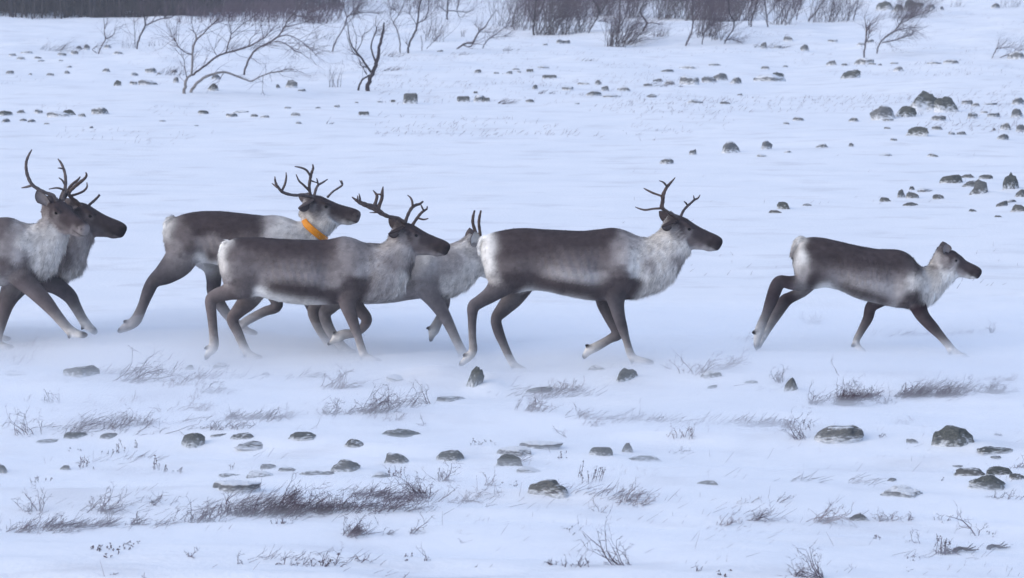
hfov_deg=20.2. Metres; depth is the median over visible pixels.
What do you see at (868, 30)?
birch tree
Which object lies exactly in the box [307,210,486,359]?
reindeer
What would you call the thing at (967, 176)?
rock
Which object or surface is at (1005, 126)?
rock
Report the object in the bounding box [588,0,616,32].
birch tree
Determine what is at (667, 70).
rock
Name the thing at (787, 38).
rock
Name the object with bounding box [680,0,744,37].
bush
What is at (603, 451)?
rock
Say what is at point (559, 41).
rock
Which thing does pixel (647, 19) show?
birch tree
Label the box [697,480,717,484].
rock
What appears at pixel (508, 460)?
rock
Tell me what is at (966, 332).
dwarf shrub
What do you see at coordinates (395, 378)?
rock
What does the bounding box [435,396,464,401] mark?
rock
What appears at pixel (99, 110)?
rock
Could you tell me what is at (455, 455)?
rock
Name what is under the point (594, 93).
rock
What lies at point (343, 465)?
rock
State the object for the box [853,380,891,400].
dwarf shrub
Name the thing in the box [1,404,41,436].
dwarf shrub
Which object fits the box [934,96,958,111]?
rock
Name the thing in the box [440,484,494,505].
dwarf shrub
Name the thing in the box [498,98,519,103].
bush
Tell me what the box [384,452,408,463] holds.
rock
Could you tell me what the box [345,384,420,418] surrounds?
dwarf shrub
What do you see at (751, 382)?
rock
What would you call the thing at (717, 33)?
bush
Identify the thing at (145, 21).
birch tree
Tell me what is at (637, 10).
bush
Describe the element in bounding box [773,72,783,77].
rock
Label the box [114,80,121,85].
rock
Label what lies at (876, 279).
reindeer
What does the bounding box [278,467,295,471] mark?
rock
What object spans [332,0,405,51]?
birch tree
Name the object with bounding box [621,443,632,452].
rock
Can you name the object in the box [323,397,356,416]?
dwarf shrub
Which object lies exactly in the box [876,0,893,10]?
rock
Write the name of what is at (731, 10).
bush
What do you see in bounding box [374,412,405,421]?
dwarf shrub
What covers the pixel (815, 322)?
dwarf shrub
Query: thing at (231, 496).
dwarf shrub
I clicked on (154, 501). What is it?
dwarf shrub
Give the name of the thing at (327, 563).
leafy sprig
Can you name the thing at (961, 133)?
rock
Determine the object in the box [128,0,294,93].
birch tree
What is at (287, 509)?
dwarf shrub
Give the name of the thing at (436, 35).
bush
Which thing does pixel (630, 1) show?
bush
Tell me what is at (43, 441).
rock
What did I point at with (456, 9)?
birch tree
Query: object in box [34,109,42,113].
rock
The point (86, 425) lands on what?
dwarf shrub
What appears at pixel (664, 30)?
bush
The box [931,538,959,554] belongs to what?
dwarf shrub
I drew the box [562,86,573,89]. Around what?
rock
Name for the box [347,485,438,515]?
dwarf shrub
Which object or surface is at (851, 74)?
rock
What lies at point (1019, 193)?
rock
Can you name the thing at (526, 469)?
rock
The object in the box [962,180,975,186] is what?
rock
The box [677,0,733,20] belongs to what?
bush
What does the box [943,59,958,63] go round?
rock
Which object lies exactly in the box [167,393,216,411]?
dwarf shrub
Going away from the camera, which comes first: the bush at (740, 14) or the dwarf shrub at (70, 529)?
the dwarf shrub at (70, 529)
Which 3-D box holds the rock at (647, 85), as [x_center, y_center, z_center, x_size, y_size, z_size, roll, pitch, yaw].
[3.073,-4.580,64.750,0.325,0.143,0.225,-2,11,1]
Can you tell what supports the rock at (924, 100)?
on the snow ground
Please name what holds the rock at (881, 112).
on the snow ground
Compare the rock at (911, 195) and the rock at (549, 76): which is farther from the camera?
the rock at (549, 76)
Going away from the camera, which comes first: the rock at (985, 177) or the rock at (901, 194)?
the rock at (901, 194)
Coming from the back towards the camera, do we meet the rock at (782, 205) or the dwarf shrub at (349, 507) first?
the rock at (782, 205)
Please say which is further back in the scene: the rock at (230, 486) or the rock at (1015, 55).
the rock at (1015, 55)
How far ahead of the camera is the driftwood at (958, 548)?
15.25 m
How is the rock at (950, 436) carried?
on the snow ground
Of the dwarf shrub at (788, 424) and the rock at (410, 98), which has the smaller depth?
the dwarf shrub at (788, 424)
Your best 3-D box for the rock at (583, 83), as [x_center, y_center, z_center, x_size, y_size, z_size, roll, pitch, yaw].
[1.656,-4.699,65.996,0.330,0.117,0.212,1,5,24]
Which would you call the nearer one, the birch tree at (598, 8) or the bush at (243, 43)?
the bush at (243, 43)
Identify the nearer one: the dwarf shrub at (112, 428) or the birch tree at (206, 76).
the dwarf shrub at (112, 428)
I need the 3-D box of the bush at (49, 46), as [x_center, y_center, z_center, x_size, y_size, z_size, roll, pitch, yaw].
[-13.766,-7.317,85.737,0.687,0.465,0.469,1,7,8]
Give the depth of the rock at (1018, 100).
56.67 m
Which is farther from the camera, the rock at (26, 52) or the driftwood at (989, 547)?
the rock at (26, 52)
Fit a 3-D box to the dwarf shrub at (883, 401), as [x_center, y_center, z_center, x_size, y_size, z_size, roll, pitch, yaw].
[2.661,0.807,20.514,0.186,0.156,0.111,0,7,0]
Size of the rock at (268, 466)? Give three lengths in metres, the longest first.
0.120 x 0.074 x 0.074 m
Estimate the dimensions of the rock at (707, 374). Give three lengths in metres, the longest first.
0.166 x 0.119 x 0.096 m
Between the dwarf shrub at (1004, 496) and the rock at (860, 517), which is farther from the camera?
the dwarf shrub at (1004, 496)
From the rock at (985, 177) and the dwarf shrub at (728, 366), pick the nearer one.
the dwarf shrub at (728, 366)
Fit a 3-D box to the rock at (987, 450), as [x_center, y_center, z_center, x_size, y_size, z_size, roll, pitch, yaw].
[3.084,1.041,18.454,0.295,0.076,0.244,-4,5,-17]
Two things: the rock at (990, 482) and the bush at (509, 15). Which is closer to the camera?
the rock at (990, 482)
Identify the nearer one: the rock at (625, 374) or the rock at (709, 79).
the rock at (625, 374)
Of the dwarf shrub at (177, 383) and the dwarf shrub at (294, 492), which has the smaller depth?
the dwarf shrub at (294, 492)
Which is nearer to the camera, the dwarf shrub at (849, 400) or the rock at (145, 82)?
the dwarf shrub at (849, 400)
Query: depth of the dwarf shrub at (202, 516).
16.04 m
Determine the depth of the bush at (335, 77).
64.19 m
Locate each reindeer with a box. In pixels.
[0,149,89,348]
[2,172,126,340]
[117,164,360,350]
[204,187,449,360]
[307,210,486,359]
[459,178,722,371]
[752,236,981,357]
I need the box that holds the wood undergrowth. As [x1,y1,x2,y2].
[2,0,248,17]
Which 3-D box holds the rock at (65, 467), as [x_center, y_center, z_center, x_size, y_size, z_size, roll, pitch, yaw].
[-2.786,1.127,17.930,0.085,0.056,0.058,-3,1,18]
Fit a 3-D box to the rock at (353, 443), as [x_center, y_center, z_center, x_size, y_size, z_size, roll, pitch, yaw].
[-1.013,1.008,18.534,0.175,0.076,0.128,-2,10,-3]
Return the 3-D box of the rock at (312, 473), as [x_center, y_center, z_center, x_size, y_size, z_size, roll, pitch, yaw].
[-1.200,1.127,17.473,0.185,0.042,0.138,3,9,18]
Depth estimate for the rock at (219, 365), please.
22.01 m
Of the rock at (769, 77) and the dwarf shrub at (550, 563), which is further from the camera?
the rock at (769, 77)
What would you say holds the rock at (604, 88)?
on the snow ground
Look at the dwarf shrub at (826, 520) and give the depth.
16.14 m
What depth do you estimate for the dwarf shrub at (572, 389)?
20.95 m
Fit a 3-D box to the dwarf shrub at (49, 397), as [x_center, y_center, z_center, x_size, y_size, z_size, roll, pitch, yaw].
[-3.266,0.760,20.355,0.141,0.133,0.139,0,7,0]
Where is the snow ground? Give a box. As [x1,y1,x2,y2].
[0,0,1023,577]
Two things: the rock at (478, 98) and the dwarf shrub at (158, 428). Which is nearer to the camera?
the dwarf shrub at (158, 428)
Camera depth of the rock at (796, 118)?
52.05 m
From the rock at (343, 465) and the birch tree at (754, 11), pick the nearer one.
the rock at (343, 465)
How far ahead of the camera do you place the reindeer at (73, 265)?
23.37 m
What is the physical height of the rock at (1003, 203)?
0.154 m
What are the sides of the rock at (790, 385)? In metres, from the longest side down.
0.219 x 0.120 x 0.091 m
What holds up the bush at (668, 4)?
on the snow ground
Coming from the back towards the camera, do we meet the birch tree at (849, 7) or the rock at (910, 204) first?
the birch tree at (849, 7)
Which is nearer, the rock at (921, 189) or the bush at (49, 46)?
the rock at (921, 189)
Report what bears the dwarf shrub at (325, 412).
on the snow ground
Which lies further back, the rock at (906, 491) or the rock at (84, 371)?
the rock at (84, 371)
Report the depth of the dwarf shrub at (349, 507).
16.29 m
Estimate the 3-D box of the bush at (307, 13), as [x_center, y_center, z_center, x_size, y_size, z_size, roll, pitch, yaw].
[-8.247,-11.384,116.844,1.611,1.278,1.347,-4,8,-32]
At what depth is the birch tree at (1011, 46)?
81.24 m
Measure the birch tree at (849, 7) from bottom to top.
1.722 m
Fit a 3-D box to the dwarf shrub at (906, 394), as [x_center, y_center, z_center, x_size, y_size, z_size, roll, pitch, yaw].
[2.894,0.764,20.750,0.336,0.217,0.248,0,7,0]
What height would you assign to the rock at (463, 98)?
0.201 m
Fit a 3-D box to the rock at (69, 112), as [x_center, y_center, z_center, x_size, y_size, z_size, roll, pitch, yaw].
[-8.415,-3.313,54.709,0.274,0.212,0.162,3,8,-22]
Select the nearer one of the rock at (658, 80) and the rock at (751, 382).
the rock at (751, 382)
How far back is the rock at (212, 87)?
61.13 m
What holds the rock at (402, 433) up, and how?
on the snow ground
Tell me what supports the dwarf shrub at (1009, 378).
on the snow ground
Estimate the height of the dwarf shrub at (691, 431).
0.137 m
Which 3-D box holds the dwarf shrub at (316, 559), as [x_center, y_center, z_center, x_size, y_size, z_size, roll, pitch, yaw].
[-1.012,1.381,14.707,0.424,0.161,0.198,0,7,0]
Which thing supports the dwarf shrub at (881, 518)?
on the snow ground
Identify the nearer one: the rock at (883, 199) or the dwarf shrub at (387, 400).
the dwarf shrub at (387, 400)
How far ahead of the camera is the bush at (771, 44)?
91.21 m
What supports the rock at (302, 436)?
on the snow ground
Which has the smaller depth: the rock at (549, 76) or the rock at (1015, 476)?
the rock at (1015, 476)
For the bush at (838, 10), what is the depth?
109.40 m
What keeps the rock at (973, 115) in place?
on the snow ground
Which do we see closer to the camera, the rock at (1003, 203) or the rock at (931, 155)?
the rock at (1003, 203)
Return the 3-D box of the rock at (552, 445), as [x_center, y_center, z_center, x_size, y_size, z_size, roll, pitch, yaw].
[0.181,1.017,18.395,0.305,0.086,0.182,-1,6,12]
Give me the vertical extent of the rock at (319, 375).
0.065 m
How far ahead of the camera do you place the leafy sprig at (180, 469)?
17.91 m
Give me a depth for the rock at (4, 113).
54.95 m
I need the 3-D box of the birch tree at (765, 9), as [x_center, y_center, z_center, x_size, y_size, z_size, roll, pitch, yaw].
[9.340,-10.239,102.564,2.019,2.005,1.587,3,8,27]
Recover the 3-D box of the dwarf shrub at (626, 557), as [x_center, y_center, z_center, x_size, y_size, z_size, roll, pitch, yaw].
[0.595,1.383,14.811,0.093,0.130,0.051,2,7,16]
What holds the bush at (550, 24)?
on the snow ground
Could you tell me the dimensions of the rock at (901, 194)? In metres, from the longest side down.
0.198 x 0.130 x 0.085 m
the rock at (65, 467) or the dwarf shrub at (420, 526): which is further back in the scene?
the rock at (65, 467)
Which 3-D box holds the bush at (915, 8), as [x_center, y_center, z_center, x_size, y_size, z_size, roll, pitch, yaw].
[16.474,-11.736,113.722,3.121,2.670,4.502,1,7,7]
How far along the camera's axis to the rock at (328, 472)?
17.44 m
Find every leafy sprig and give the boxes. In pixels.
[79,456,88,467]
[106,541,139,549]
[116,439,137,452]
[163,465,182,471]
[318,553,339,566]
[387,467,401,476]
[470,438,495,445]
[578,461,605,482]
[934,533,950,551]
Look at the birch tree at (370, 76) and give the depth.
62.66 m
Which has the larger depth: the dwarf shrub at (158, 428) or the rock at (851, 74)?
the rock at (851, 74)
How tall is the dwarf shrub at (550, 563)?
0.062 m
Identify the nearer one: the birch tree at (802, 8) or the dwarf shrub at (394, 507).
the dwarf shrub at (394, 507)
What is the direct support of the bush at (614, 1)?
on the snow ground
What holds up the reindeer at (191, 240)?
on the snow ground
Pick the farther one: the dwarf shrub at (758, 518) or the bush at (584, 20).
the bush at (584, 20)
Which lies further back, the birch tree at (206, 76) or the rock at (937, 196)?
the birch tree at (206, 76)
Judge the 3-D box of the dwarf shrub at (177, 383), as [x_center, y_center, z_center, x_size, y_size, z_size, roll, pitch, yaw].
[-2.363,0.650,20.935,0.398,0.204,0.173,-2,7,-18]
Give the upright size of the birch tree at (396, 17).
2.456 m
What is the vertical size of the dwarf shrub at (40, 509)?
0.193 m
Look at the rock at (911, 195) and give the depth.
36.19 m
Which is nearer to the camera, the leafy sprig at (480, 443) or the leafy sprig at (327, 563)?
the leafy sprig at (327, 563)
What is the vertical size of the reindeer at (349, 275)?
1.389 m
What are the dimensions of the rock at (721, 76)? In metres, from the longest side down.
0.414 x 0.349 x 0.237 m
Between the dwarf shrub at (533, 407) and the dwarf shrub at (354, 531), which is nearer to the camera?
the dwarf shrub at (354, 531)
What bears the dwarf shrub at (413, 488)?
on the snow ground
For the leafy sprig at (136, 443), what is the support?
on the snow ground
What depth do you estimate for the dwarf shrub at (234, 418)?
19.54 m
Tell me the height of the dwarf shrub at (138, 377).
0.432 m
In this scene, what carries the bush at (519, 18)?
on the snow ground
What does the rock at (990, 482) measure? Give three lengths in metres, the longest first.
0.282 x 0.176 x 0.171 m
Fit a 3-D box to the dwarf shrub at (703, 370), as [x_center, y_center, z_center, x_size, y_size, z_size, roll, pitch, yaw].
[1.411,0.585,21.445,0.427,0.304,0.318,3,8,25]
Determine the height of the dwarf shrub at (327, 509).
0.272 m
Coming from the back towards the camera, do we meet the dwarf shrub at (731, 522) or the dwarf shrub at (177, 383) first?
the dwarf shrub at (177, 383)
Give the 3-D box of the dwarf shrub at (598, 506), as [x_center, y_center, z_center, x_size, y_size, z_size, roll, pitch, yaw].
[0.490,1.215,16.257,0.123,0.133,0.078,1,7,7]
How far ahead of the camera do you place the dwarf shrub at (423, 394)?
20.19 m
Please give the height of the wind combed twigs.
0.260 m
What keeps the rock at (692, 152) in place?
on the snow ground
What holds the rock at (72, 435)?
on the snow ground
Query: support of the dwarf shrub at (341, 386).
on the snow ground
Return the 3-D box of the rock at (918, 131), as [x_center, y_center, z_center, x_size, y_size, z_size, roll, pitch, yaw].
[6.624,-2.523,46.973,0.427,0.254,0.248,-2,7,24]
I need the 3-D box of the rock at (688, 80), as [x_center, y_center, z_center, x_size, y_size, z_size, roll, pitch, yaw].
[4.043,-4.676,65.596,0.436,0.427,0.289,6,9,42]
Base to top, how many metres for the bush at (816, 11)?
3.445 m
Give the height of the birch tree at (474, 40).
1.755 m
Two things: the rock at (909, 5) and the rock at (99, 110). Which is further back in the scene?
the rock at (909, 5)
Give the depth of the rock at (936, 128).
49.05 m
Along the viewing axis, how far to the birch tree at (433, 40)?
86.12 m
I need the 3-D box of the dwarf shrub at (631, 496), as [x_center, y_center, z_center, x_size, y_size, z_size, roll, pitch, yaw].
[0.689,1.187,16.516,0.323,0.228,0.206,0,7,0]
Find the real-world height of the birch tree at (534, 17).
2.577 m
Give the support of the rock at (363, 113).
on the snow ground
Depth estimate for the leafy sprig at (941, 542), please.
15.31 m
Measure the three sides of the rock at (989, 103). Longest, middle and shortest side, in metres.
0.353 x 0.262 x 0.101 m
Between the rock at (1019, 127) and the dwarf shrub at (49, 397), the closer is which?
the dwarf shrub at (49, 397)
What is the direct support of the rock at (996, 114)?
on the snow ground
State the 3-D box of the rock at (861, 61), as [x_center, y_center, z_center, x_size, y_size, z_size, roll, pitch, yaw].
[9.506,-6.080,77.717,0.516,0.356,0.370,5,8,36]
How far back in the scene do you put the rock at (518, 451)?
18.11 m
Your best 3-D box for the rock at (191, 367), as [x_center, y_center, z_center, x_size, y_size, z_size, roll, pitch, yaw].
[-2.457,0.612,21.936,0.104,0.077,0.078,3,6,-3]
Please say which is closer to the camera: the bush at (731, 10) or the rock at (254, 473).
the rock at (254, 473)
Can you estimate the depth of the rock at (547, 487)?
16.69 m
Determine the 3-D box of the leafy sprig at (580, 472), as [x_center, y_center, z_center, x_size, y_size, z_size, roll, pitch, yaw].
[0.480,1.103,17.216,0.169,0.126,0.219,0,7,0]
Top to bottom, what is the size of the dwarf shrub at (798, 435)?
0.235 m
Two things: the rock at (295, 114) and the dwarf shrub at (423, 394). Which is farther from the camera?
the rock at (295, 114)
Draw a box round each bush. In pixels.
[40,42,61,50]
[54,37,88,51]
[155,61,195,75]
[225,36,264,49]
[294,0,318,23]
[327,56,348,86]
[384,46,408,56]
[421,0,462,41]
[485,0,547,26]
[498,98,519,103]
[499,0,547,30]
[517,0,604,34]
[550,0,624,34]
[553,1,591,15]
[583,0,626,16]
[594,0,659,46]
[621,1,683,44]
[622,0,651,17]
[641,0,691,19]
[650,23,672,35]
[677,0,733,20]
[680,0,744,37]
[687,0,760,20]
[697,0,742,40]
[720,0,789,20]
[741,0,821,25]
[753,39,790,48]
[800,0,848,22]
[828,0,870,21]
[888,0,946,18]
[1001,0,1020,7]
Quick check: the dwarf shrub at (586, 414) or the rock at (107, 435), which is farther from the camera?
the dwarf shrub at (586, 414)
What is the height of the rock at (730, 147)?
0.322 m
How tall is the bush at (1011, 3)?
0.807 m
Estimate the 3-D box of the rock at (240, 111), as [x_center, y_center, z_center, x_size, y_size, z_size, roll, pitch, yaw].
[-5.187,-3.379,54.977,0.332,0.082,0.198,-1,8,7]
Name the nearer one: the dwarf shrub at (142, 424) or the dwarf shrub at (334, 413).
the dwarf shrub at (142, 424)
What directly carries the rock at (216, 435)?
on the snow ground
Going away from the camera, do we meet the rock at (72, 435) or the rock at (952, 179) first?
the rock at (72, 435)
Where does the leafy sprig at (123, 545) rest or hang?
on the snow ground
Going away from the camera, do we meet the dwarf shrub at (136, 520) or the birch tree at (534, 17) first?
the dwarf shrub at (136, 520)
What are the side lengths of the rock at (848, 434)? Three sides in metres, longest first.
0.351 x 0.282 x 0.177 m
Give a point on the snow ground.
(586, 176)
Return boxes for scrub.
[176,0,803,23]
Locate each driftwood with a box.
[952,543,978,551]
[986,541,1009,549]
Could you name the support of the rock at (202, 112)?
on the snow ground
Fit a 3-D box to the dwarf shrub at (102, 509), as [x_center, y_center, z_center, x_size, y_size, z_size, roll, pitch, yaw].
[-2.259,1.190,16.249,0.375,0.223,0.196,3,7,22]
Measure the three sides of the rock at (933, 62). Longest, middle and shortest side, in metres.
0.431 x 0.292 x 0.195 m
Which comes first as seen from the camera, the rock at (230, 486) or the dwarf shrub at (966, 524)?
the dwarf shrub at (966, 524)
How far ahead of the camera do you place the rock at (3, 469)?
17.84 m
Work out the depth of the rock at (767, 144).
45.15 m
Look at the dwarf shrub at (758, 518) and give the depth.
16.15 m
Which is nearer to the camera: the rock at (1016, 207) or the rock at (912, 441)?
the rock at (912, 441)
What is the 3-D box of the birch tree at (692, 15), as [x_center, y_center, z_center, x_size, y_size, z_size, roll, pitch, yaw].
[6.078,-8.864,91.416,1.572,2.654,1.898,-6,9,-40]
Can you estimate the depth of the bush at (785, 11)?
105.53 m
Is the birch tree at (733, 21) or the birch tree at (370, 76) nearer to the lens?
the birch tree at (370, 76)
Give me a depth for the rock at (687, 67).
75.40 m
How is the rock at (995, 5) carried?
on the snow ground
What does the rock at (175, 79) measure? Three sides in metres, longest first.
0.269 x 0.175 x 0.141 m
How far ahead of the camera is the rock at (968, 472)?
17.57 m
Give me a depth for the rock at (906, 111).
52.43 m
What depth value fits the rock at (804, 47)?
85.47 m
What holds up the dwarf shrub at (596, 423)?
on the snow ground
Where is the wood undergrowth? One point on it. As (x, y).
(97, 11)
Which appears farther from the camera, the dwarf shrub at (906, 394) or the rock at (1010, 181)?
the rock at (1010, 181)
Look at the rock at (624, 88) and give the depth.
63.66 m
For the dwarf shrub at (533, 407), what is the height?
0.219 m
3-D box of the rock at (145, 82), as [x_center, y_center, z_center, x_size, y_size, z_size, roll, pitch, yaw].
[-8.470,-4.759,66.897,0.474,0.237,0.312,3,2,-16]
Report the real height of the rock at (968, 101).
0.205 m
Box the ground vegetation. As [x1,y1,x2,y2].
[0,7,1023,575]
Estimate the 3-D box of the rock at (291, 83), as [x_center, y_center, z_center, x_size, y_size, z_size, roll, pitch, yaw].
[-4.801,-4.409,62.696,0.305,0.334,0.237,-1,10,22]
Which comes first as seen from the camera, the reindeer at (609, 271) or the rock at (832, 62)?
the reindeer at (609, 271)
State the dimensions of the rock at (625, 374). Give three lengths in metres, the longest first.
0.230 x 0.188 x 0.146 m
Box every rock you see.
[0,110,12,115]
[0,464,6,473]
[5,370,27,375]
[21,50,32,53]
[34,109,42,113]
[35,439,58,443]
[47,111,68,116]
[60,465,70,469]
[63,109,75,114]
[63,365,99,377]
[63,432,87,438]
[91,107,108,113]
[100,433,116,438]
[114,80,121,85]
[138,79,157,84]
[145,67,156,72]
[173,76,178,82]
[181,433,204,447]
[185,365,194,369]
[198,110,208,113]
[208,83,218,90]
[210,433,225,436]
[212,362,229,368]
[213,479,260,493]
[219,473,238,476]
[226,113,236,116]
[230,432,253,439]
[233,110,248,112]
[234,441,262,449]
[246,470,272,477]
[260,464,275,469]
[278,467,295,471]
[285,79,296,87]
[288,431,315,440]
[291,112,300,115]
[299,471,322,474]
[301,372,326,377]
[323,471,334,474]
[330,459,360,471]
[344,439,363,447]
[358,111,368,114]
[371,471,392,477]
[382,428,420,437]
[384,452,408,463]
[386,374,402,381]
[403,93,417,103]
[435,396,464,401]
[436,450,463,461]
[457,96,469,101]
[466,366,483,387]
[474,94,485,101]
[495,454,522,466]
[497,446,531,456]
[516,466,539,472]
[519,440,562,449]
[526,386,552,392]
[527,479,568,498]
[542,75,556,78]
[556,39,563,43]
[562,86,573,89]
[578,82,589,84]
[586,90,601,95]
[588,364,604,370]
[589,447,612,455]
[601,85,608,90]
[602,94,620,96]
[616,368,637,382]
[617,86,629,90]
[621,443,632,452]
[628,455,661,461]
[643,83,652,86]
[653,78,662,81]
[659,158,673,163]
[660,69,673,71]
[679,65,695,68]
[679,75,698,84]
[687,99,702,102]
[689,149,696,154]
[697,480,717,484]
[700,370,721,378]
[702,76,716,82]
[709,63,720,65]
[713,73,727,80]
[721,141,740,152]
[729,77,741,83]
[744,380,757,383]
[753,73,785,80]
[761,42,766,48]
[761,140,771,148]
[768,210,781,212]
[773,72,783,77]
[777,202,789,208]
[784,36,792,40]
[784,377,797,391]
[793,116,803,120]
[800,44,808,50]
[814,425,863,443]
[815,143,827,147]
[826,60,836,65]
[840,70,860,78]
[848,117,858,121]
[849,513,869,520]
[854,58,873,64]
[870,105,895,119]
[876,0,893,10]
[879,197,890,201]
[880,485,922,497]
[892,4,902,11]
[893,66,903,70]
[895,106,916,116]
[897,189,905,197]
[902,202,917,205]
[903,0,915,10]
[906,126,928,136]
[906,192,918,197]
[906,439,917,443]
[910,91,937,110]
[917,187,932,191]
[927,61,941,64]
[927,153,937,156]
[931,114,945,120]
[931,425,973,446]
[932,126,942,129]
[933,194,943,198]
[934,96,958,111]
[939,175,962,182]
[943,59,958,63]
[953,468,984,475]
[957,131,966,134]
[961,99,972,103]
[961,174,973,177]
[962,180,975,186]
[967,112,977,118]
[967,474,1004,490]
[969,179,987,194]
[976,446,1012,455]
[978,174,992,178]
[983,102,997,104]
[985,466,1011,475]
[987,112,999,116]
[991,3,999,7]
[996,201,1007,206]
[997,133,1008,139]
[1000,122,1010,129]
[1002,172,1018,189]
[1007,51,1023,59]
[1009,473,1023,479]
[1010,204,1023,211]
[1011,108,1020,116]
[1012,97,1023,104]
[1015,124,1023,131]
[1015,189,1023,196]
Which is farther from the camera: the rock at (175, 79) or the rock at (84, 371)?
the rock at (175, 79)
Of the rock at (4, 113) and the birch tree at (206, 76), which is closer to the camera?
the rock at (4, 113)
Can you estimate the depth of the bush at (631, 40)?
93.60 m
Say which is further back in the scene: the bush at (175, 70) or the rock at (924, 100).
the bush at (175, 70)
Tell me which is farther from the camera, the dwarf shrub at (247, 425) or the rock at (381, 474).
the dwarf shrub at (247, 425)
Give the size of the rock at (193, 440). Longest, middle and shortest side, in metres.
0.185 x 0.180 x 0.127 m
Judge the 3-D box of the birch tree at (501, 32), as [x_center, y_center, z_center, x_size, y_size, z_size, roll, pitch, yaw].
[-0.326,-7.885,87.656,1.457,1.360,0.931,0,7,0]
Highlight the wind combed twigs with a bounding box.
[0,330,1020,564]
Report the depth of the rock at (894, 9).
119.94 m
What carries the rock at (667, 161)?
on the snow ground
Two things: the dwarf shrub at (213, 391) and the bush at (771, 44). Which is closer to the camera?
the dwarf shrub at (213, 391)
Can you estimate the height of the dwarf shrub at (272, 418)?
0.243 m
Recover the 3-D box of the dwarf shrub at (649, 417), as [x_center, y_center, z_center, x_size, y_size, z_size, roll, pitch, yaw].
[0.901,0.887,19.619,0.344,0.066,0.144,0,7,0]
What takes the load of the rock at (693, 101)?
on the snow ground
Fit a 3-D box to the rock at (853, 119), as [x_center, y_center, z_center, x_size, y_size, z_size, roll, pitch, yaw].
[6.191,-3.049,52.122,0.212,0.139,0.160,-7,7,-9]
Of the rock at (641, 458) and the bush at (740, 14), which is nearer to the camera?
the rock at (641, 458)
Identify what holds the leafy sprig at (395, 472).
on the snow ground
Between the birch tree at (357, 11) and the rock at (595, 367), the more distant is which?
the birch tree at (357, 11)
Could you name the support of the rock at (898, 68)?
on the snow ground
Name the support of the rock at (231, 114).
on the snow ground
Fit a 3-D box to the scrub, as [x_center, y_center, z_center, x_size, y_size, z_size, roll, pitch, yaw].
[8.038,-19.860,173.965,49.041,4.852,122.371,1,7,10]
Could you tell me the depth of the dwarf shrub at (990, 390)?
20.85 m
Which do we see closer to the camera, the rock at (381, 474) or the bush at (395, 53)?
the rock at (381, 474)
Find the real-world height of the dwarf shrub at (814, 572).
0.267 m
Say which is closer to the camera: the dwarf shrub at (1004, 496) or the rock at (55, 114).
the dwarf shrub at (1004, 496)
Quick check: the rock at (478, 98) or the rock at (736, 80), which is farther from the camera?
the rock at (736, 80)
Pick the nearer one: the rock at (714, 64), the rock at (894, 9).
the rock at (714, 64)
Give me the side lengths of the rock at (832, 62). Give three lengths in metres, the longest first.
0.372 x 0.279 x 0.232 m
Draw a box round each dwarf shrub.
[0,513,66,534]
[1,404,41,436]
[11,481,52,514]
[41,389,59,403]
[42,514,84,533]
[65,414,115,438]
[80,480,141,514]
[103,404,134,430]
[113,347,185,383]
[119,414,205,435]
[124,412,158,425]
[124,510,158,525]
[141,491,180,505]
[162,367,212,387]
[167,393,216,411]
[171,497,228,522]
[188,420,256,429]
[195,378,236,394]
[217,499,265,516]
[221,410,248,421]
[221,485,244,503]
[247,482,330,519]
[256,407,292,424]
[275,542,352,566]
[284,470,311,500]
[301,402,331,414]
[307,488,351,517]
[320,366,369,389]
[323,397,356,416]
[331,487,378,511]
[341,514,388,537]
[342,515,369,538]
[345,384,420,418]
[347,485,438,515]
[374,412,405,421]
[381,464,432,498]
[405,385,426,407]
[412,515,434,533]
[414,379,429,403]
[425,462,462,481]
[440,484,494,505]
[483,469,500,486]
[514,386,563,411]
[542,379,588,391]
[543,559,556,564]
[561,553,588,566]
[565,404,605,419]
[577,510,632,564]
[582,418,616,426]
[588,496,607,512]
[609,477,658,505]
[620,544,630,564]
[623,414,666,421]
[666,422,695,438]
[669,349,732,374]
[710,347,751,369]
[716,510,746,526]
[748,500,789,523]
[769,364,789,382]
[779,408,808,439]
[779,416,800,428]
[780,540,823,577]
[793,564,804,576]
[798,315,826,324]
[806,501,861,527]
[807,382,831,405]
[827,377,874,406]
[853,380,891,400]
[872,506,909,521]
[875,395,896,404]
[894,382,931,398]
[929,380,968,397]
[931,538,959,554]
[946,329,983,335]
[948,509,987,535]
[974,376,1016,394]
[978,373,1017,381]
[988,488,1022,499]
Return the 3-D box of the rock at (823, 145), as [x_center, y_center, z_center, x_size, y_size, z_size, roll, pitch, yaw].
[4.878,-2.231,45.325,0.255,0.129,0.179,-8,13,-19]
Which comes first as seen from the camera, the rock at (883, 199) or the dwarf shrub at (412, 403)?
the dwarf shrub at (412, 403)
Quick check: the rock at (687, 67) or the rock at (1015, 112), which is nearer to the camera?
the rock at (1015, 112)
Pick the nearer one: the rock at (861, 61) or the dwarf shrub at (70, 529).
the dwarf shrub at (70, 529)
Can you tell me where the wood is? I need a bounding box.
[0,0,340,18]
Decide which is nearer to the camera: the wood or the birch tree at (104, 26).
the birch tree at (104, 26)
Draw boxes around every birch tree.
[92,7,139,53]
[112,0,196,48]
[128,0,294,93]
[189,52,314,94]
[243,0,349,76]
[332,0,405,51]
[335,1,400,90]
[383,0,422,52]
[384,0,460,52]
[420,27,447,48]
[431,0,484,19]
[457,3,511,49]
[477,13,519,48]
[519,0,558,34]
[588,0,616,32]
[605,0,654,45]
[626,0,667,30]
[684,0,720,45]
[702,0,733,43]
[707,0,757,43]
[741,0,769,26]
[759,0,793,26]
[778,0,837,19]
[822,0,870,21]
[848,1,893,57]
[872,0,932,53]
[992,26,1023,57]
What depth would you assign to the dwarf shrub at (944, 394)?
20.71 m

